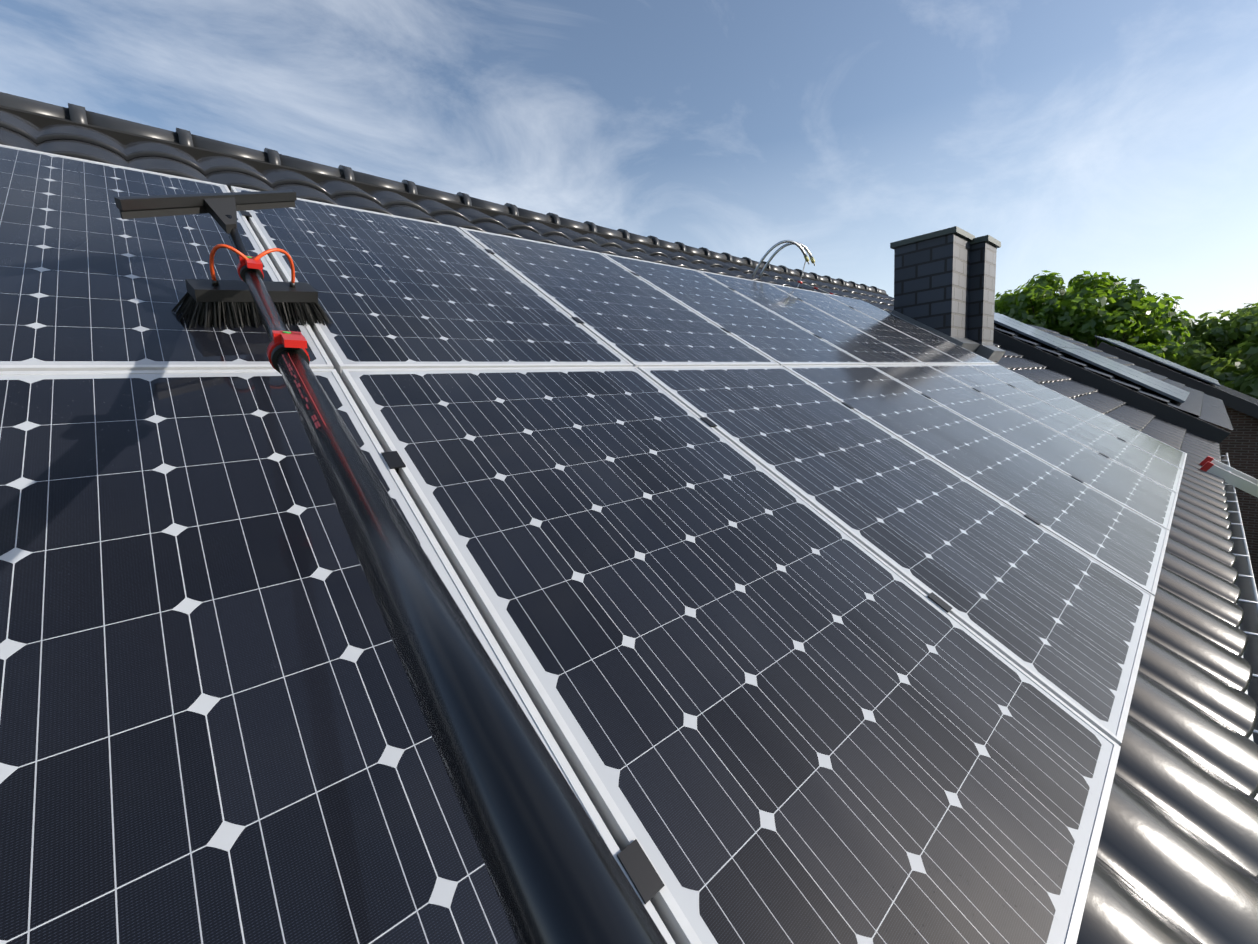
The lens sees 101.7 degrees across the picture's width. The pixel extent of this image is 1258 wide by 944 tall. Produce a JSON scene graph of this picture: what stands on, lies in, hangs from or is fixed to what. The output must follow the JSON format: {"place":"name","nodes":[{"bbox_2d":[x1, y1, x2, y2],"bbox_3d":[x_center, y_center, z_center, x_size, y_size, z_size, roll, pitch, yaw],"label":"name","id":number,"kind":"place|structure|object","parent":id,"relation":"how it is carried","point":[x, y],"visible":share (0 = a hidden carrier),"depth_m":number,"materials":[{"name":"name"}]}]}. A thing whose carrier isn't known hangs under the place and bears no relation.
{"place":"outdoors","nodes":[
{"label":"outdoors","id":0,"kind":"place"},
{"bbox_2d":[0,0,1257,336],"label":"sky","id":1,"kind":"structure","parent":0,"point":[1116,137],"materials":[{"name":"blue"}]},
{"bbox_2d":[994,283,1074,314],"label":"tree","id":2,"kind":"object","parent":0,"point":[1062,291],"depth_m":47.41,"materials":[{"name":"green plant"}]},
{"bbox_2d":[1003,293,1091,342],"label":"tree","id":3,"kind":"object","parent":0,"point":[1045,310],"visible":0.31,"depth_m":43.37,"materials":[{"name":"green plant"}]},
{"bbox_2d":[994,270,1153,346],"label":"tree","id":4,"kind":"object","parent":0,"point":[1090,290],"visible":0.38,"depth_m":41.93,"materials":[{"name":"green plant"}]},
{"bbox_2d":[1001,332,1189,414],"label":"brackets","id":5,"kind":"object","parent":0,"point":[1103,376],"depth_m":8.94,"materials":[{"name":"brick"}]},
{"bbox_2d":[993,330,1229,443],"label":"roof fascia","id":6,"kind":"structure","parent":5,"relation":"attached to","point":[1188,422],"depth_m":7.17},
{"bbox_2d":[994,323,1233,431],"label":"roof tiles","id":7,"kind":"object","parent":5,"relation":"attached to","point":[1200,405],"visible":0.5,"depth_m":8.01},
{"bbox_2d":[994,312,1189,402],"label":"solar panel","id":8,"kind":"object","parent":7,"relation":"attached to","point":[1133,375],"visible":0.92,"depth_m":8.33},
{"bbox_2d":[1052,293,1178,357],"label":"tree","id":9,"kind":"object","parent":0,"point":[1089,327],"visible":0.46,"depth_m":40.29,"materials":[{"name":"green plant"}]},
{"bbox_2d":[1060,277,1194,340],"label":"tree","id":10,"kind":"object","parent":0,"point":[1176,321],"visible":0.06,"depth_m":44.00,"materials":[{"name":"green plant"}]},
{"bbox_2d":[1101,311,1189,361],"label":"tree","id":11,"kind":"object","parent":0,"point":[1172,337],"visible":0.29,"depth_m":41.01,"materials":[{"name":"green plant"}]},
{"bbox_2d":[1172,327,1205,362],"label":"tree","id":12,"kind":"object","parent":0,"point":[1187,338],"visible":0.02,"depth_m":51.90,"materials":[{"name":"green plant"}]},
{"bbox_2d":[1175,339,1253,381],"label":"tree","id":13,"kind":"object","parent":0,"point":[1207,364],"visible":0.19,"depth_m":46.40,"materials":[{"name":"green plant"}]},
{"bbox_2d":[1173,303,1257,362],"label":"tree","id":14,"kind":"object","parent":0,"point":[1216,330],"visible":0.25,"depth_m":50.68,"materials":[{"name":"green plant"}]},
{"bbox_2d":[1176,303,1257,367],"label":"tree","id":15,"kind":"object","parent":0,"point":[1245,330],"visible":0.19,"depth_m":50.25,"materials":[{"name":"green plant"}]},
{"bbox_2d":[1209,406,1257,592],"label":"brick wall","id":16,"kind":"structure","parent":0,"point":[1239,444],"depth_m":14.45,"materials":[{"name":"brick"}]},
{"bbox_2d":[1211,325,1257,398],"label":"tree","id":17,"kind":"object","parent":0,"point":[1246,352],"visible":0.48,"depth_m":39.18,"materials":[{"name":"green plant"}]},
{"bbox_2d":[1226,355,1257,391],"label":"tree","id":18,"kind":"object","parent":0,"point":[1245,376],"visible":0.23,"depth_m":39.63,"materials":[{"name":"green plant"}]},
{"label":"roof slope","id":19,"kind":"object","parent":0,"visible":0},
{"bbox_2d":[1110,345,1257,404],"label":"roof slab","id":20,"kind":"structure","parent":19,"relation":"attached to","point":[1238,394],"depth_m":17.34,"materials":[{"name":"grey"}]},
{"bbox_2d":[1095,335,1219,385],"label":"solar panel","id":21,"kind":"object","parent":20,"relation":"attached to","point":[1168,363],"visible":1,"depth_m":16.75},
{"bbox_2d":[1096,342,1257,418],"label":"roof","id":22,"kind":"structure","parent":20,"relation":"attached to","point":[1240,404],"depth_m":14.71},
{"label":"house","id":23,"kind":"structure","parent":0},
{"bbox_2d":[0,110,1257,943],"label":"roof tiles","id":24,"kind":"object","parent":23,"relation":"on","point":[1176,860],"visible":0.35,"depth_m":1.56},
{"bbox_2d":[0,105,887,295],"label":"roof ridge","id":25,"kind":"structure","parent":24,"relation":"on","point":[39,120],"depth_m":3.24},
{"bbox_2d":[0,92,885,293],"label":"ridge caps","id":26,"kind":"object","parent":25,"relation":"on","point":[76,113],"visible":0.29,"depth_m":3.40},
{"bbox_2d":[240,211,1137,903],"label":"clamps","id":27,"kind":"object","parent":24,"relation":"attached to","point":[640,871],"visible":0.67,"depth_m":0.61,"materials":[{"name":"black metal"}]},
{"bbox_2d":[0,144,333,370],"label":"solar panel","id":28,"kind":"object","parent":27,"relation":"on","point":[91,279],"visible":0.66,"depth_m":1.31,"materials":[{"name":"glass"}]},
{"bbox_2d":[172,244,331,328],"bbox_3d":[-0.959,-0.489,1.313,0.346,0.196,0.172,-11,43,-41],"label":"wash brush","id":29,"kind":"object","parent":28,"relation":"on","point":[213,301],"visible":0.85,"depth_m":1.28,"materials":[{"name":"black plastic"}]},
{"bbox_2d":[225,215,666,943],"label":"cleaning pole","id":30,"kind":"object","parent":29,"relation":"attached to","point":[555,871],"visible":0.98,"depth_m":0.22,"materials":[{"name":"black"}]},
{"bbox_2d":[114,190,296,233],"bbox_3d":[-1.020,-0.680,1.286,0.056,0.194,0.436,0,9,21],"label":"squeegee","id":31,"kind":"object","parent":30,"relation":"attached to","point":[217,207],"visible":1,"depth_m":1.26,"materials":[{"name":"grey plastic"}]},
{"bbox_2d":[0,369,675,943],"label":"solar panel","id":32,"kind":"object","parent":27,"relation":"on","point":[214,729],"visible":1,"depth_m":0.62,"materials":[{"name":"glass"}]},
{"bbox_2d":[231,186,632,379],"bbox_3d":[-0.852,-0.803,2.084,1.005,0.039,1.642,-11,43,-41],"label":"solar panel","id":33,"kind":"object","parent":27,"relation":"on","point":[394,291],"visible":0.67,"depth_m":1.89,"materials":[{"name":"glass"}]},
{"bbox_2d":[459,227,779,367],"bbox_3d":[-0.096,-0.946,2.753,1.005,0.039,1.642,-11,43,-41],"label":"solar panel","id":34,"kind":"object","parent":27,"relation":"on","point":[633,319],"visible":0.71,"depth_m":2.60,"materials":[{"name":"glass"}]},
{"bbox_2d":[342,367,1120,943],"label":"solar panel","id":35,"kind":"object","parent":27,"relation":"on","point":[770,707],"visible":0.9,"depth_m":0.91,"materials":[{"name":"glass"}]},
{"bbox_2d":[601,253,865,365],"bbox_3d":[0.661,-1.090,3.422,1.005,0.039,1.642,-11,43,-41],"label":"solar panel","id":36,"kind":"object","parent":27,"relation":"on","point":[780,340],"visible":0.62,"depth_m":3.30,"materials":[{"name":"glass"}]},
{"bbox_2d":[697,270,923,364],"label":"solar panel","id":37,"kind":"object","parent":27,"relation":"on","point":[867,349],"visible":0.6,"depth_m":3.99,"materials":[{"name":"glass"}]},
{"bbox_2d":[768,283,964,364],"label":"solar panel","id":38,"kind":"object","parent":27,"relation":"on","point":[918,350],"visible":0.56,"depth_m":4.68,"materials":[{"name":"glass"}]},
{"bbox_2d":[638,366,1154,744],"bbox_3d":[0.891,0.022,1.844,1.005,0.038,1.642,-11,43,-41],"label":"solar panel","id":39,"kind":"object","parent":27,"relation":"on","point":[1067,623],"visible":0.81,"depth_m":1.62,"materials":[{"name":"glass"}]},
{"bbox_2d":[822,293,995,363],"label":"solar panel","id":40,"kind":"object","parent":27,"relation":"attached to","point":[955,351],"visible":0.65,"depth_m":5.35,"materials":[{"name":"glass"}]},
{"bbox_2d":[783,365,1169,595],"bbox_3d":[1.648,-0.121,2.512,1.005,0.038,1.642,-11,43,-41],"label":"solar panel","id":41,"kind":"object","parent":27,"relation":"on","point":[1127,543],"visible":0.75,"depth_m":2.36,"materials":[{"name":"glass"}]},
{"bbox_2d":[870,364,1177,529],"bbox_3d":[2.405,-0.265,3.181,1.005,0.038,1.642,-11,43,-41],"label":"solar panel","id":42,"kind":"object","parent":27,"relation":"on","point":[1149,499],"visible":0.73,"depth_m":3.06,"materials":[{"name":"glass"}]},
{"bbox_2d":[927,364,1182,492],"bbox_3d":[3.161,-0.408,3.850,1.005,0.038,1.642,-11,43,-41],"label":"solar panel","id":43,"kind":"object","parent":27,"relation":"on","point":[1145,464],"visible":0.71,"depth_m":3.75,"materials":[{"name":"glass"}]},
{"bbox_2d":[968,364,1186,469],"bbox_3d":[3.918,-0.551,4.519,1.005,0.038,1.642,-11,43,-41],"label":"solar panel","id":44,"kind":"object","parent":27,"relation":"attached to","point":[1135,437],"visible":0.73,"depth_m":4.43,"materials":[{"name":"glass"}]},
{"bbox_2d":[752,240,833,294],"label":"cables","id":45,"kind":"object","parent":24,"relation":"attached to","point":[800,246],"visible":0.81,"depth_m":5.65,"materials":[{"name":"silver metal"}]},
{"bbox_2d":[890,226,974,337],"bbox_3d":[3.627,-1.845,6.149,0.680,1.802,0.686,-11,11,-41],"label":"chimney","id":46,"kind":"object","parent":24,"relation":"attached to","point":[931,278],"visible":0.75,"depth_m":5.86,"materials":[{"name":"brick"}]},
{"bbox_2d":[891,310,979,352],"bbox_3d":[3.663,-1.653,6.149,0.830,0.170,1.030,-11,43,-41],"label":"chimney flashing","id":47,"kind":"object","parent":46,"relation":"attached to","point":[969,344],"visible":0.14,"depth_m":5.91,"materials":[{"name":"grey metal"}]},
{"bbox_2d":[968,235,1000,345],"bbox_3d":[4.250,-1.845,6.306,0.550,1.864,0.374,-11,11,-41],"label":"chimney","id":48,"kind":"object","parent":24,"relation":"attached to","point":[983,253],"visible":0.46,"depth_m":6.07,"materials":[{"name":"brick"}]},
{"bbox_2d":[972,340,1005,361],"bbox_3d":[4.294,-1.525,6.325,0.700,0.170,0.660,-11,43,-41],"label":"chimney flashing","id":49,"kind":"object","parent":24,"relation":"attached to","point":[991,353],"visible":0.18,"depth_m":6.08,"materials":[{"name":"grey metal"}]},
{"bbox_2d":[1200,456,1257,497],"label":"ladder","id":50,"kind":"object","parent":24,"relation":"attached to","point":[1236,478],"visible":0.85,"depth_m":4.55,"materials":[{"name":"silver metal"}]},
{"bbox_2d":[1221,453,1257,744],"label":"gutter","id":51,"kind":"object","parent":24,"relation":"attached to","point":[1245,585],"visible":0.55,"depth_m":2.69,"materials":[{"name":"metal"}]},
{"bbox_2d":[1221,455,1257,733],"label":"gutter brackets","id":52,"kind":"object","parent":51,"relation":"attached to","point":[1252,634],"visible":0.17,"depth_m":2.75,"materials":[{"name":"black metal"}]},
{"bbox_2d":[1239,627,1257,800],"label":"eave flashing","id":53,"kind":"object","parent":24,"relation":"attached to","point":[1251,738],"depth_m":1.56,"materials":[{"name":"metal"}]}
]}

